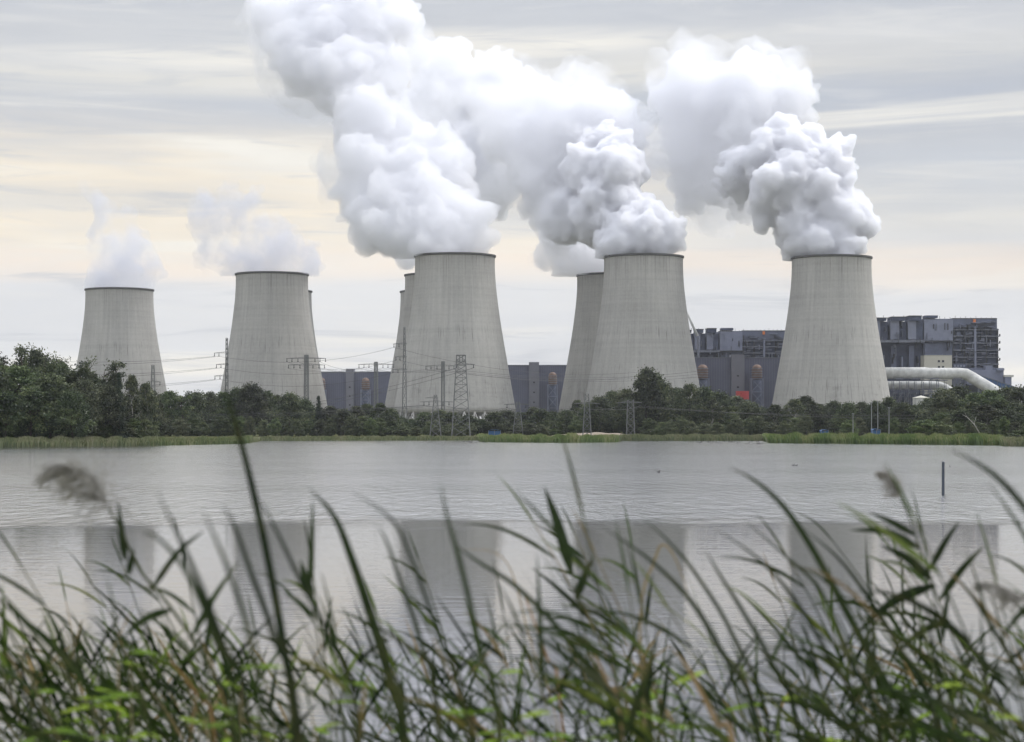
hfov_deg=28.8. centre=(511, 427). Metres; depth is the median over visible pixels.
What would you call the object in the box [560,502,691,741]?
reed
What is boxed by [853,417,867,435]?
shrub
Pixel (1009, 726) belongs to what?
reed
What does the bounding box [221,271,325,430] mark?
cooling tower
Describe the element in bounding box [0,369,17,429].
broadleaf tree
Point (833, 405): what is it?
broadleaf tree
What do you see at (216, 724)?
leafy weed
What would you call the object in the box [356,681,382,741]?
tall grass plant
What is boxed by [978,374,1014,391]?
conveyor bridge
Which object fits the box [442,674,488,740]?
reed
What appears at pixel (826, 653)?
tall grass plant
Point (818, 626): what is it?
reed
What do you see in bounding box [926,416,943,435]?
shrub
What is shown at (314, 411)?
power cable
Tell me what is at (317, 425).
shrub
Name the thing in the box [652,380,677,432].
broadleaf tree
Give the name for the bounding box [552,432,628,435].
sand bank
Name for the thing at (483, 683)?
reed
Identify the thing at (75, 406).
broadleaf tree
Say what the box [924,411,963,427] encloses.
broadleaf tree
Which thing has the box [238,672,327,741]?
reed
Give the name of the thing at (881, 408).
broadleaf tree
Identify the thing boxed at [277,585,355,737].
tall grass plant
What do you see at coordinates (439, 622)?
reed
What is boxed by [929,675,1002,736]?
reed
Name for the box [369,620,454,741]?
reed
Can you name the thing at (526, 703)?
tall grass plant
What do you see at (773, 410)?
birch tree
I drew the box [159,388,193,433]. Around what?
broadleaf tree
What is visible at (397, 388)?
power cable
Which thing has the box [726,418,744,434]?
shrub
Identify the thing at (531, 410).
birch tree
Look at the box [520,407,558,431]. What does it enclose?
broadleaf tree
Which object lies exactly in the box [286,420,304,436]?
shrub
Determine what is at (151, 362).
power cable
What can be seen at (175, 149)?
sky
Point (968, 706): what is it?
reed
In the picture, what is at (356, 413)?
birch tree
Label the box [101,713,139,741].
leafy weed
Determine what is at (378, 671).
tall grass plant
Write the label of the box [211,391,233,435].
broadleaf tree
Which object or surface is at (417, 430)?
shrub
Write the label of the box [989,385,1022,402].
broadleaf tree
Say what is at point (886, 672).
reed
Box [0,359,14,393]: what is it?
pine tree
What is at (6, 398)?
broadleaf tree
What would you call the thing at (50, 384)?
broadleaf tree
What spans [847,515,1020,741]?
reed
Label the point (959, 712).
reed
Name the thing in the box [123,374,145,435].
birch tree
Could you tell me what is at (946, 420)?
shrub
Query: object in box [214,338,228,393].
lattice pylon
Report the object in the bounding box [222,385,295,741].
tall grass plant
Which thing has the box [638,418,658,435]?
shrub
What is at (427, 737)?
reed
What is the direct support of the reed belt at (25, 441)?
in the water
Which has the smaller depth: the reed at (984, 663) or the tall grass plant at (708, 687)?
the reed at (984, 663)
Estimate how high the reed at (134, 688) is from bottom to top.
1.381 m
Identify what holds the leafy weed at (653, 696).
on the ground
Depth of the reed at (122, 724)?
6.13 m
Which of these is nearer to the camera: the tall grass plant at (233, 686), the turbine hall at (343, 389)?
the tall grass plant at (233, 686)
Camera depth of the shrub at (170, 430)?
568.59 m
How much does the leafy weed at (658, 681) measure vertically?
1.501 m
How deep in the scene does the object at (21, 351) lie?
396.99 m
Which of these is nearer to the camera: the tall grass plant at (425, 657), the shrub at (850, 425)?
the tall grass plant at (425, 657)
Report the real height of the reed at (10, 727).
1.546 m
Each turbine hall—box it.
[321,369,390,418]
[504,362,566,424]
[695,354,779,408]
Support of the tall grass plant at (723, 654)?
on the ground
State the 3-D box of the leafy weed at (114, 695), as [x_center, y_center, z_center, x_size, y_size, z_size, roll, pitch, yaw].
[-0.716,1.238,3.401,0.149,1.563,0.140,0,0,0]
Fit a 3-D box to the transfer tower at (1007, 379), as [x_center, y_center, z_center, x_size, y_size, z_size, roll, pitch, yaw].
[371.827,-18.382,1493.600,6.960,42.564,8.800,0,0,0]
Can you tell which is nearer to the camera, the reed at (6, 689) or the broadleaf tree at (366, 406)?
the reed at (6, 689)
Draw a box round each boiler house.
[690,328,784,356]
[876,315,999,393]
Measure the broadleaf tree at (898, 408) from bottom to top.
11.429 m
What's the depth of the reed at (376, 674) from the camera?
4.56 m
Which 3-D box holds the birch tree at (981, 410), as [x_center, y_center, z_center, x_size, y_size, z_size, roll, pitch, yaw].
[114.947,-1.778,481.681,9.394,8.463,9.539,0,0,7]
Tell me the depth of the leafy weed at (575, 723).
4.80 m
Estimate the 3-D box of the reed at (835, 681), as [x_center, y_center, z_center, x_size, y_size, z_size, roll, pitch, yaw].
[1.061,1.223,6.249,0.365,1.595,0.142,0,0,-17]
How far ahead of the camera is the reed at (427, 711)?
4.80 m
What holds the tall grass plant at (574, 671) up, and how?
on the ground
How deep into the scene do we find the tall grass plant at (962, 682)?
3.30 m
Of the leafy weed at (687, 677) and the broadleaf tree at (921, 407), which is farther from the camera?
the broadleaf tree at (921, 407)
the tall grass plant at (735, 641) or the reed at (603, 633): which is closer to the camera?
the tall grass plant at (735, 641)
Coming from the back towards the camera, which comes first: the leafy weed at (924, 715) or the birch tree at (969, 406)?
the birch tree at (969, 406)
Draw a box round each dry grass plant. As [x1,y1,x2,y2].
[168,660,215,741]
[466,549,560,741]
[525,598,564,741]
[592,654,623,740]
[639,544,687,737]
[668,645,734,741]
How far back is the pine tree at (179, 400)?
584.27 m
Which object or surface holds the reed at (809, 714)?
on the ground
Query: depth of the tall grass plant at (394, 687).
3.30 m
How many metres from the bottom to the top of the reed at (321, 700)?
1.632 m
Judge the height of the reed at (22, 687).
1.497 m
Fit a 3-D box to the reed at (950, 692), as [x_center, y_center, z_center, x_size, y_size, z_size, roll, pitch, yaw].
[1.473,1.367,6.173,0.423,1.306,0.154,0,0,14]
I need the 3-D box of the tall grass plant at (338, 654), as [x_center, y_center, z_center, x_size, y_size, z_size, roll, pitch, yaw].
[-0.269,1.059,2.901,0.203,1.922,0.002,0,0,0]
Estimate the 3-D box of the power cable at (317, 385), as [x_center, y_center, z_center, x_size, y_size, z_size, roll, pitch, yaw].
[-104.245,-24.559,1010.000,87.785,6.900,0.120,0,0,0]
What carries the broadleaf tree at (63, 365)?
on the ground
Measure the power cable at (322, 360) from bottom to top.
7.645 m
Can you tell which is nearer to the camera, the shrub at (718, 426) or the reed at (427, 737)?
the reed at (427, 737)
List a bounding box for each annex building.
[920,355,951,393]
[952,364,1003,394]
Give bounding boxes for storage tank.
[912,396,929,409]
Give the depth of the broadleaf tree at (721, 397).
629.49 m
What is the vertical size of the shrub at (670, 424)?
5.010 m
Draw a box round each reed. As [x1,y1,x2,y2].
[0,532,149,741]
[0,586,35,741]
[0,588,88,741]
[0,596,33,741]
[0,599,128,741]
[0,611,59,741]
[0,631,23,739]
[0,633,38,741]
[0,675,42,729]
[0,683,33,729]
[0,714,18,739]
[1,624,56,741]
[2,606,88,741]
[7,639,72,734]
[15,694,50,740]
[22,563,108,741]
[32,446,239,741]
[50,550,174,741]
[57,640,108,741]
[68,634,183,741]
[73,661,152,735]
[75,606,187,741]
[83,636,104,741]
[84,534,205,738]
[89,640,201,740]
[96,533,235,741]
[103,617,196,741]
[108,652,200,732]
[113,514,233,741]
[117,667,179,741]
[124,661,186,741]
[129,623,185,741]
[135,634,188,741]
[142,631,258,739]
[150,620,270,741]
[156,604,285,741]
[159,641,209,741]
[168,661,224,737]
[174,660,284,741]
[179,685,236,740]
[205,591,290,741]
[219,644,307,741]
[228,517,375,741]
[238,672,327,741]
[242,572,392,741]
[247,662,313,741]
[254,571,396,741]
[264,652,338,741]
[271,637,354,741]
[282,502,345,741]
[319,606,395,741]
[332,577,489,741]
[355,644,486,741]
[365,663,423,741]
[367,588,479,741]
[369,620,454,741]
[376,672,442,740]
[383,532,510,741]
[399,624,536,741]
[403,631,513,741]
[408,640,450,741]
[409,656,466,741]
[412,658,472,741]
[427,558,545,741]
[441,593,538,741]
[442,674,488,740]
[445,601,511,741]
[459,551,583,741]
[466,476,652,741]
[485,644,532,741]
[489,641,583,741]
[495,561,717,741]
[510,417,659,741]
[513,656,623,741]
[515,520,684,741]
[534,508,694,741]
[535,504,659,741]
[544,487,593,741]
[546,613,623,741]
[550,536,696,741]
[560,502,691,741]
[574,619,642,741]
[583,592,688,741]
[592,560,783,741]
[666,669,728,738]
[675,645,736,741]
[702,645,745,741]
[705,651,773,741]
[706,622,779,741]
[717,511,892,741]
[720,584,868,741]
[720,664,806,741]
[725,668,748,741]
[730,625,822,741]
[740,551,856,736]
[753,614,821,737]
[753,637,835,741]
[759,652,794,741]
[763,633,846,741]
[767,593,949,741]
[774,619,853,741]
[776,656,842,741]
[779,589,874,741]
[791,564,956,741]
[795,512,950,724]
[797,564,882,741]
[801,567,984,741]
[804,587,904,741]
[804,625,907,741]
[814,557,908,739]
[836,463,1013,741]
[840,645,932,741]
[841,491,995,741]
[843,595,947,740]
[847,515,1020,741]
[850,464,990,741]
[852,525,993,740]
[857,639,903,741]
[869,549,940,733]
[874,601,974,739]
[879,582,984,741]
[879,598,941,727]
[901,619,968,740]
[916,659,998,741]
[924,660,974,739]
[926,545,1015,741]
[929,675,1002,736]
[931,661,975,740]
[937,680,999,741]
[938,648,971,740]
[939,508,1023,741]
[952,664,1004,737]
[953,612,990,741]
[955,575,1023,741]
[959,673,1000,732]
[970,518,1023,669]
[971,581,1023,639]
[980,629,1023,730]
[985,609,1023,734]
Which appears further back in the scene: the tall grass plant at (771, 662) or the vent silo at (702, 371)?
the vent silo at (702, 371)
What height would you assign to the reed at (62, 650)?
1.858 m
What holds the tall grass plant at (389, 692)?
on the ground
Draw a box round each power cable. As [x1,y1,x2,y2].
[68,356,218,365]
[164,405,428,417]
[184,405,442,419]
[215,405,423,414]
[219,347,393,361]
[220,373,390,385]
[224,360,395,373]
[312,368,454,402]
[324,368,471,403]
[394,347,634,374]
[400,360,627,380]
[426,369,694,380]
[437,369,695,379]
[454,369,696,377]
[626,406,904,415]
[645,406,913,418]
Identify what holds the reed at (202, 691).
on the ground
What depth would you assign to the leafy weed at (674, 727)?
3.75 m
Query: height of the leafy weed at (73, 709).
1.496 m
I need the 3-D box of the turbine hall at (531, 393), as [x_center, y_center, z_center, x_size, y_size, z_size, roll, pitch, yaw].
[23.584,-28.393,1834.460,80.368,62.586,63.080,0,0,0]
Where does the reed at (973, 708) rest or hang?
on the ground
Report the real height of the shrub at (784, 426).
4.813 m
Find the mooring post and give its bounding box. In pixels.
[942,461,944,494]
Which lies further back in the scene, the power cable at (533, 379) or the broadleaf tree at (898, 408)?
the power cable at (533, 379)
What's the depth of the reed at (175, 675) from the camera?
4.92 m
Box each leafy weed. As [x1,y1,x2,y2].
[18,689,56,741]
[20,737,36,741]
[37,728,88,741]
[59,706,98,741]
[61,718,94,726]
[78,661,146,739]
[79,702,127,736]
[84,707,130,741]
[92,693,140,740]
[94,650,161,741]
[94,735,121,741]
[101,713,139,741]
[179,681,251,741]
[199,722,230,741]
[213,664,283,734]
[242,729,277,738]
[315,700,365,739]
[316,682,376,741]
[440,709,481,717]
[459,669,519,723]
[473,730,519,741]
[485,735,527,740]
[515,695,564,741]
[519,711,550,741]
[534,733,573,741]
[552,711,586,741]
[585,735,612,741]
[586,685,654,725]
[598,718,612,736]
[624,680,662,733]
[627,691,677,727]
[638,671,704,733]
[642,693,659,720]
[659,725,690,740]
[719,703,765,741]
[752,695,803,741]
[824,711,861,741]
[859,685,901,741]
[898,682,962,741]
[905,712,930,732]
[963,712,999,739]
[993,714,1020,741]
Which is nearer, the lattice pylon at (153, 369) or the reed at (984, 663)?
the reed at (984, 663)
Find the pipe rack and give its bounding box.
[887,379,947,406]
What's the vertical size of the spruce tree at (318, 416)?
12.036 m
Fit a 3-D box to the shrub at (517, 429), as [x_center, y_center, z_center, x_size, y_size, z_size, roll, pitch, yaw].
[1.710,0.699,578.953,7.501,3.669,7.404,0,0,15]
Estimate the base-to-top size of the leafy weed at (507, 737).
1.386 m
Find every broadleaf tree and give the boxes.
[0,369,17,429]
[0,385,66,437]
[0,391,38,437]
[1,362,44,418]
[23,369,77,438]
[25,343,56,373]
[36,362,78,426]
[43,388,97,438]
[57,377,112,435]
[79,368,101,382]
[91,384,130,433]
[113,396,149,429]
[129,400,166,432]
[148,388,170,435]
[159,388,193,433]
[180,389,214,435]
[200,391,225,431]
[209,385,260,427]
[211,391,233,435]
[232,381,276,429]
[247,390,282,429]
[263,390,310,433]
[290,397,315,421]
[315,405,341,432]
[329,408,360,435]
[357,403,377,432]
[378,408,406,429]
[396,416,412,431]
[408,411,430,432]
[408,419,419,431]
[424,409,449,430]
[436,412,462,431]
[454,415,482,432]
[471,419,491,433]
[483,410,513,431]
[497,409,522,433]
[504,411,531,430]
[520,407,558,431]
[541,411,565,429]
[553,410,579,431]
[569,401,602,429]
[578,394,618,431]
[598,390,625,430]
[611,386,632,431]
[618,391,651,433]
[623,364,669,425]
[647,369,675,427]
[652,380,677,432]
[666,387,687,431]
[672,381,706,427]
[687,385,718,433]
[704,389,742,431]
[724,395,748,426]
[729,400,770,432]
[787,394,827,434]
[810,403,833,432]
[821,400,845,432]
[830,401,865,431]
[850,401,870,431]
[860,400,890,430]
[878,396,900,433]
[883,401,917,430]
[899,404,920,423]
[910,397,936,419]
[911,387,961,420]
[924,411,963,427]
[931,383,971,416]
[940,409,981,432]
[954,392,992,429]
[970,387,1009,429]
[986,409,1020,433]
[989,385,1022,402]
[1002,384,1023,427]
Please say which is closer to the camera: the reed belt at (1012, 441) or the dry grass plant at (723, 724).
the dry grass plant at (723, 724)
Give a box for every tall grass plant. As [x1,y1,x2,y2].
[0,591,122,741]
[106,576,151,741]
[109,661,143,738]
[141,530,242,741]
[143,668,243,741]
[157,493,252,741]
[202,509,264,741]
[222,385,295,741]
[223,505,302,741]
[248,609,347,741]
[259,497,362,741]
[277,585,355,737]
[289,589,393,741]
[308,487,408,741]
[314,612,393,740]
[324,603,397,741]
[342,563,398,740]
[346,651,483,741]
[352,491,471,741]
[353,609,432,740]
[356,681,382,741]
[379,527,442,741]
[384,611,435,740]
[405,607,504,735]
[440,484,502,741]
[450,626,542,741]
[458,547,621,741]
[502,660,541,740]
[510,658,608,739]
[513,557,610,739]
[520,595,579,738]
[533,530,664,741]
[552,636,689,737]
[563,623,708,741]
[574,545,805,741]
[602,526,761,741]
[614,579,682,741]
[628,586,773,741]
[640,515,771,741]
[644,586,760,727]
[665,619,727,735]
[687,575,751,741]
[705,550,801,741]
[707,612,753,741]
[718,530,861,741]
[725,648,753,728]
[730,467,917,741]
[745,520,881,741]
[806,530,941,741]
[807,659,928,741]
[847,607,1023,741]
[904,570,977,732]
[939,647,1023,741]
[941,540,1023,632]
[948,448,1023,511]
[955,575,1023,683]
[988,482,1023,536]
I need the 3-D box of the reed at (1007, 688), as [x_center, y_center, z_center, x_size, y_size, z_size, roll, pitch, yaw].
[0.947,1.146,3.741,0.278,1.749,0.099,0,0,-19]
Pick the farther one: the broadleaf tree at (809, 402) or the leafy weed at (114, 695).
the broadleaf tree at (809, 402)
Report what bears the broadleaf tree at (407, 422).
on the ground
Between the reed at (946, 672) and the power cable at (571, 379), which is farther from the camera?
the power cable at (571, 379)
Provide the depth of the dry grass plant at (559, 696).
4.20 m
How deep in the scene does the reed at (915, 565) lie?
4.20 m
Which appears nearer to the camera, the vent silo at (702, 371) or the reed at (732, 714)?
the reed at (732, 714)
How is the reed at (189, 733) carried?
on the ground
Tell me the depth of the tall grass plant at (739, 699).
3.61 m
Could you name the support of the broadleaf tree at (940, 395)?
on the ground
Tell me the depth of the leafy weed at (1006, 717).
3.40 m
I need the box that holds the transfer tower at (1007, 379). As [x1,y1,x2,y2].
[1003,375,1013,384]
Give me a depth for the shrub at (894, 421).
580.52 m
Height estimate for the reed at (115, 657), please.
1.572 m
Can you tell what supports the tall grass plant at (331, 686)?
on the ground
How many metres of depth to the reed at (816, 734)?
4.57 m
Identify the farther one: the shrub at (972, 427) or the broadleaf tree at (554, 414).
the broadleaf tree at (554, 414)
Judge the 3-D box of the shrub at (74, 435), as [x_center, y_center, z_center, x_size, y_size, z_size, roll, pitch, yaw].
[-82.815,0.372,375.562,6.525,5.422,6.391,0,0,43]
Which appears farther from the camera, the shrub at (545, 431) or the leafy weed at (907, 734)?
the shrub at (545, 431)
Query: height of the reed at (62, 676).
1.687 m
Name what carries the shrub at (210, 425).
on the ground
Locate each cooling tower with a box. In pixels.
[75,287,166,409]
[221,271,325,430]
[308,290,326,407]
[385,290,481,423]
[387,273,488,420]
[394,252,514,422]
[558,272,603,413]
[585,253,699,431]
[772,254,889,412]
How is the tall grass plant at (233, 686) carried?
on the ground
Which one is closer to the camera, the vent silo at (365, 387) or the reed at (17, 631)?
the reed at (17, 631)
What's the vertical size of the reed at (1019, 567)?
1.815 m
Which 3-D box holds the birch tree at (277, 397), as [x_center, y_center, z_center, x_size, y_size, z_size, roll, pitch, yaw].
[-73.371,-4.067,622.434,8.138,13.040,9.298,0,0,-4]
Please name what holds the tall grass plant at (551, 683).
on the ground
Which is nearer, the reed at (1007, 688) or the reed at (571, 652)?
the reed at (1007, 688)
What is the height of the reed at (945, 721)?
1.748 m
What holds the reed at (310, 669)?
on the ground
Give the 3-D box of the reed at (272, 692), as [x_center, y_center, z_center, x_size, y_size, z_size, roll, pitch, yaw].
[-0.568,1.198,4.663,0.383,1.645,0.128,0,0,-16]
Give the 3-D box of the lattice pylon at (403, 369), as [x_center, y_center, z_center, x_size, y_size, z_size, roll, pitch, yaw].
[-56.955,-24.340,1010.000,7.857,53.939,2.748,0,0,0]
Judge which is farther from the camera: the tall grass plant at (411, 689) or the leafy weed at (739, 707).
the tall grass plant at (411, 689)
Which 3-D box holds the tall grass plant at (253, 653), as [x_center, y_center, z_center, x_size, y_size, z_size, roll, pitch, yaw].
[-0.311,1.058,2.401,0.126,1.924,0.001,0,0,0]
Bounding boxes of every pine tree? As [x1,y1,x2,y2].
[0,351,20,391]
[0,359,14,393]
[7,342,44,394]
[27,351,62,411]
[55,356,77,379]
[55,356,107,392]
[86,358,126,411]
[164,391,201,435]
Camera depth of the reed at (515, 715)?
4.17 m
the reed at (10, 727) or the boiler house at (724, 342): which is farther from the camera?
the boiler house at (724, 342)
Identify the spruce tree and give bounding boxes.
[110,372,131,438]
[312,395,322,435]
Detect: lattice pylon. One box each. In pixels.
[150,365,158,390]
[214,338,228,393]
[286,355,325,398]
[358,362,394,416]
[392,327,406,418]
[424,395,449,435]
[429,361,454,410]
[451,355,474,435]
[504,402,528,433]
[574,394,599,434]
[617,400,641,434]
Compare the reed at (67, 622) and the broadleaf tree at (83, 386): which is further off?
the broadleaf tree at (83, 386)
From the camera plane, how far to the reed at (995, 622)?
3.92 m
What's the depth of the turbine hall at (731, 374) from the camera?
1579.00 m
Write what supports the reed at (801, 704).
on the ground
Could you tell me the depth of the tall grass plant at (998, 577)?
4.08 m
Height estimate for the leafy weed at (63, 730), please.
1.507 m
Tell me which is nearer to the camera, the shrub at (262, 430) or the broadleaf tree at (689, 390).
the shrub at (262, 430)
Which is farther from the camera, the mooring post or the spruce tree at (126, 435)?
the spruce tree at (126, 435)
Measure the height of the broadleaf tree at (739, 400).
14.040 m
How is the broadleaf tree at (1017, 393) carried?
on the ground
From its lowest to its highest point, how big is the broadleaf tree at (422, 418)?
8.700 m
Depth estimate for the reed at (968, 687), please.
5.95 m
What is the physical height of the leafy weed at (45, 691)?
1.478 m
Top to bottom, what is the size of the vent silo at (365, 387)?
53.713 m
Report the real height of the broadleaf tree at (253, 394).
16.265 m
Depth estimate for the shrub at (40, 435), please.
369.29 m
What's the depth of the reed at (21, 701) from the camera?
4.62 m
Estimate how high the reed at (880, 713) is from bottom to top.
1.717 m
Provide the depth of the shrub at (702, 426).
582.27 m
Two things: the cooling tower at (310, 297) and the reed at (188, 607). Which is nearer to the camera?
the reed at (188, 607)
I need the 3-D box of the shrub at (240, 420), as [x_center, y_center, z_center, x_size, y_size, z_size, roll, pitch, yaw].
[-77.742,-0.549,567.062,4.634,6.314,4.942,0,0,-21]
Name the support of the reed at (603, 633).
on the ground
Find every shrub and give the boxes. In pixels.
[27,422,53,437]
[64,420,89,436]
[91,423,117,437]
[99,428,117,438]
[115,423,136,437]
[127,418,144,437]
[134,419,160,437]
[160,417,178,435]
[172,417,190,436]
[184,419,201,435]
[193,422,210,436]
[206,423,216,435]
[208,416,232,435]
[224,416,233,435]
[230,416,245,435]
[243,416,255,436]
[255,419,271,436]
[266,418,282,435]
[275,421,293,435]
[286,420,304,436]
[301,421,318,435]
[310,419,328,436]
[323,418,337,435]
[342,416,360,435]
[351,416,371,435]
[363,417,379,435]
[372,418,390,435]
[384,420,401,435]
[391,427,411,435]
[410,426,422,435]
[422,421,434,435]
[429,426,444,435]
[442,425,451,435]
[443,423,465,436]
[461,422,477,435]
[507,424,528,433]
[518,423,541,435]
[532,424,550,434]
[548,429,563,435]
[557,424,569,433]
[568,420,582,432]
[582,419,594,432]
[586,419,608,432]
[601,421,619,432]
[613,420,630,433]
[625,419,637,434]
[632,422,646,433]
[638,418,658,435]
[653,422,667,435]
[663,420,676,434]
[672,416,689,434]
[683,421,699,434]
[697,423,712,434]
[708,422,725,434]
[722,420,733,433]
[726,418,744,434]
[741,418,758,434]
[748,416,770,433]
[761,423,778,433]
[776,420,792,434]
[788,417,804,434]
[797,415,813,434]
[838,420,859,432]
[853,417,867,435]
[885,417,900,433]
[897,422,909,433]
[905,419,918,432]
[905,419,935,434]
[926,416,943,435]
[926,421,954,434]
[941,417,956,434]
[954,421,965,433]
[963,423,976,433]
[975,423,991,433]
[987,419,998,434]
[997,416,1010,435]
[1004,430,1023,436]
[1005,421,1023,437]
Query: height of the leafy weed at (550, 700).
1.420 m
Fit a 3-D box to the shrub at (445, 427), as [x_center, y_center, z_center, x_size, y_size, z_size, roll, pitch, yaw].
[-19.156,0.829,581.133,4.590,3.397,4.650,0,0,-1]
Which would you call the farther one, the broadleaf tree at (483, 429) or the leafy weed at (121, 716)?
the broadleaf tree at (483, 429)
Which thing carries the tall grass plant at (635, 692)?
on the ground
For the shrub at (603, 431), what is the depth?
623.31 m
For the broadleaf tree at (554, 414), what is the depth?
693.42 m
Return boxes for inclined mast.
[687,312,699,356]
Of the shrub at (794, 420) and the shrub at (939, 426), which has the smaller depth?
the shrub at (939, 426)
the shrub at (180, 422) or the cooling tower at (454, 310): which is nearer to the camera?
the shrub at (180, 422)
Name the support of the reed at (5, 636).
on the ground
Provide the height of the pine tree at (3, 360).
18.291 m
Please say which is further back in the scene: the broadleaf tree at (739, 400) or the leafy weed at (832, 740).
the broadleaf tree at (739, 400)
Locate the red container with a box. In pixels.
[736,391,748,405]
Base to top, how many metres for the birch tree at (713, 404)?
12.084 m
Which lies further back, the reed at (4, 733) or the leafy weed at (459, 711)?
the reed at (4, 733)
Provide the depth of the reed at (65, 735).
3.34 m
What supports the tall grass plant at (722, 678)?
on the ground
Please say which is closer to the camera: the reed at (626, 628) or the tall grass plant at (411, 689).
the reed at (626, 628)
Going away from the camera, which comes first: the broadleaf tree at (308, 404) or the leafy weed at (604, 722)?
the leafy weed at (604, 722)
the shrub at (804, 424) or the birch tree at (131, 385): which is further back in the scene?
the shrub at (804, 424)
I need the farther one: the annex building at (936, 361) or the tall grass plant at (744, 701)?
the annex building at (936, 361)
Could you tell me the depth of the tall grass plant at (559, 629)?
3.40 m
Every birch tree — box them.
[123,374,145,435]
[137,381,161,433]
[271,394,286,434]
[349,405,367,425]
[368,402,393,425]
[522,406,537,427]
[567,400,582,420]
[697,397,728,425]
[759,403,786,427]
[780,398,809,426]
[958,401,985,429]
[971,403,1008,430]
[983,399,1015,433]
[1007,402,1023,415]
[1007,404,1023,428]
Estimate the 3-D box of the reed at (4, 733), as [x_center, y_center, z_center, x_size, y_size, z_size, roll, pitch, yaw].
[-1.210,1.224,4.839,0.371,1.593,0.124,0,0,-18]
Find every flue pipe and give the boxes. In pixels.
[885,367,998,393]
[888,381,951,404]
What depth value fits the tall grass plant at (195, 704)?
3.79 m
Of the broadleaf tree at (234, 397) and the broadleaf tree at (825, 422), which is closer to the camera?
the broadleaf tree at (234, 397)
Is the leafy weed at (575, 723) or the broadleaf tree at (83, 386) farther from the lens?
the broadleaf tree at (83, 386)
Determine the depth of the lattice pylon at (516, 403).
555.39 m
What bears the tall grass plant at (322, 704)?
on the ground
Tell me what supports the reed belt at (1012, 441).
on the ground
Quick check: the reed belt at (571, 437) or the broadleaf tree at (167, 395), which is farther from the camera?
the broadleaf tree at (167, 395)
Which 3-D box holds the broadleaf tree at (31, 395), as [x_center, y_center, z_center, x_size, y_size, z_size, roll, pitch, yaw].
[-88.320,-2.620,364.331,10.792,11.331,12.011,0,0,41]
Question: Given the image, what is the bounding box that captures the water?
[0,440,1023,741]
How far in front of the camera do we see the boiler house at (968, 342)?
1508.20 m
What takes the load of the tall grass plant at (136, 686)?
on the ground
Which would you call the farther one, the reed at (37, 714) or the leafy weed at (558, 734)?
the reed at (37, 714)
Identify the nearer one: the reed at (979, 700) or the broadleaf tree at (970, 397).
the reed at (979, 700)
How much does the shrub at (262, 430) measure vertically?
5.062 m
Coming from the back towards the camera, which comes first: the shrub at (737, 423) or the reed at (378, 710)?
the shrub at (737, 423)
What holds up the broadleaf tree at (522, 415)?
on the ground
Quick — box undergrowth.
[0,597,1023,741]
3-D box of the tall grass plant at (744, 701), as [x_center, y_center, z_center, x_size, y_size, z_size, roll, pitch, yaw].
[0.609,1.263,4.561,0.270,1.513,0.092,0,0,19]
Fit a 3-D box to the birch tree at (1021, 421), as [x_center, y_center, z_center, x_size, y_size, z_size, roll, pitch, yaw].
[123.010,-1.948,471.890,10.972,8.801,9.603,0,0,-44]
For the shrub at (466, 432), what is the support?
on the ground
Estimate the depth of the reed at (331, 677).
3.43 m
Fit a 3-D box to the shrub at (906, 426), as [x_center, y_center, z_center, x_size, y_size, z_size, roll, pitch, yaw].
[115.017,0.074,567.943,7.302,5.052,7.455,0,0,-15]
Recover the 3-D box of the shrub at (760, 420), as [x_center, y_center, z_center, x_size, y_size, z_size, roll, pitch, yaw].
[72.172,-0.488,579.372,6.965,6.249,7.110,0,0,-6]
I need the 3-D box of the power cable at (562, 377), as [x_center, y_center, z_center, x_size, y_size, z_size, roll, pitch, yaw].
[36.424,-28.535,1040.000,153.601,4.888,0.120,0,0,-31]
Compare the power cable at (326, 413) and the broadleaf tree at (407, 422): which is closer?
the power cable at (326, 413)
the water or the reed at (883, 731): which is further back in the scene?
the water
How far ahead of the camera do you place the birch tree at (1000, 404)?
485.65 m
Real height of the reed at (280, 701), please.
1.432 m
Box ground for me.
[0,430,1011,446]
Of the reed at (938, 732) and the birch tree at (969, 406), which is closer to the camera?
the reed at (938, 732)
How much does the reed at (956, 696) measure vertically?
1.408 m
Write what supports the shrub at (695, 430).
on the ground
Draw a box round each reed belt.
[0,435,159,446]
[150,435,252,445]
[246,435,483,442]
[476,432,618,442]
[611,433,768,442]
[762,431,1003,445]
[995,435,1023,445]
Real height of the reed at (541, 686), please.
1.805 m
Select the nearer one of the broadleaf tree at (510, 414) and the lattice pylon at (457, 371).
the lattice pylon at (457, 371)
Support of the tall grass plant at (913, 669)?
on the ground
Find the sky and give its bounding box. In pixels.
[0,0,1023,418]
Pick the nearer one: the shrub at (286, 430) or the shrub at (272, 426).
the shrub at (272, 426)
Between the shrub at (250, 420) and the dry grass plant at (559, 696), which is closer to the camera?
the dry grass plant at (559, 696)
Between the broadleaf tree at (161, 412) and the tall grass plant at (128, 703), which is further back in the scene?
the broadleaf tree at (161, 412)
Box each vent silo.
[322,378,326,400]
[360,378,370,413]
[547,372,557,412]
[697,365,709,395]
[750,365,763,407]
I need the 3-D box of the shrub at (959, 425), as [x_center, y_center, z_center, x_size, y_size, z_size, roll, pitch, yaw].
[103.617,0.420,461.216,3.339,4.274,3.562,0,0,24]
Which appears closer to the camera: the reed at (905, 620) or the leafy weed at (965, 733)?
the leafy weed at (965, 733)
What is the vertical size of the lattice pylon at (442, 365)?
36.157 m
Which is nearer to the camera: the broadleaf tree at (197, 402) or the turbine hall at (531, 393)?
the broadleaf tree at (197, 402)
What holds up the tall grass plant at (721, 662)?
on the ground

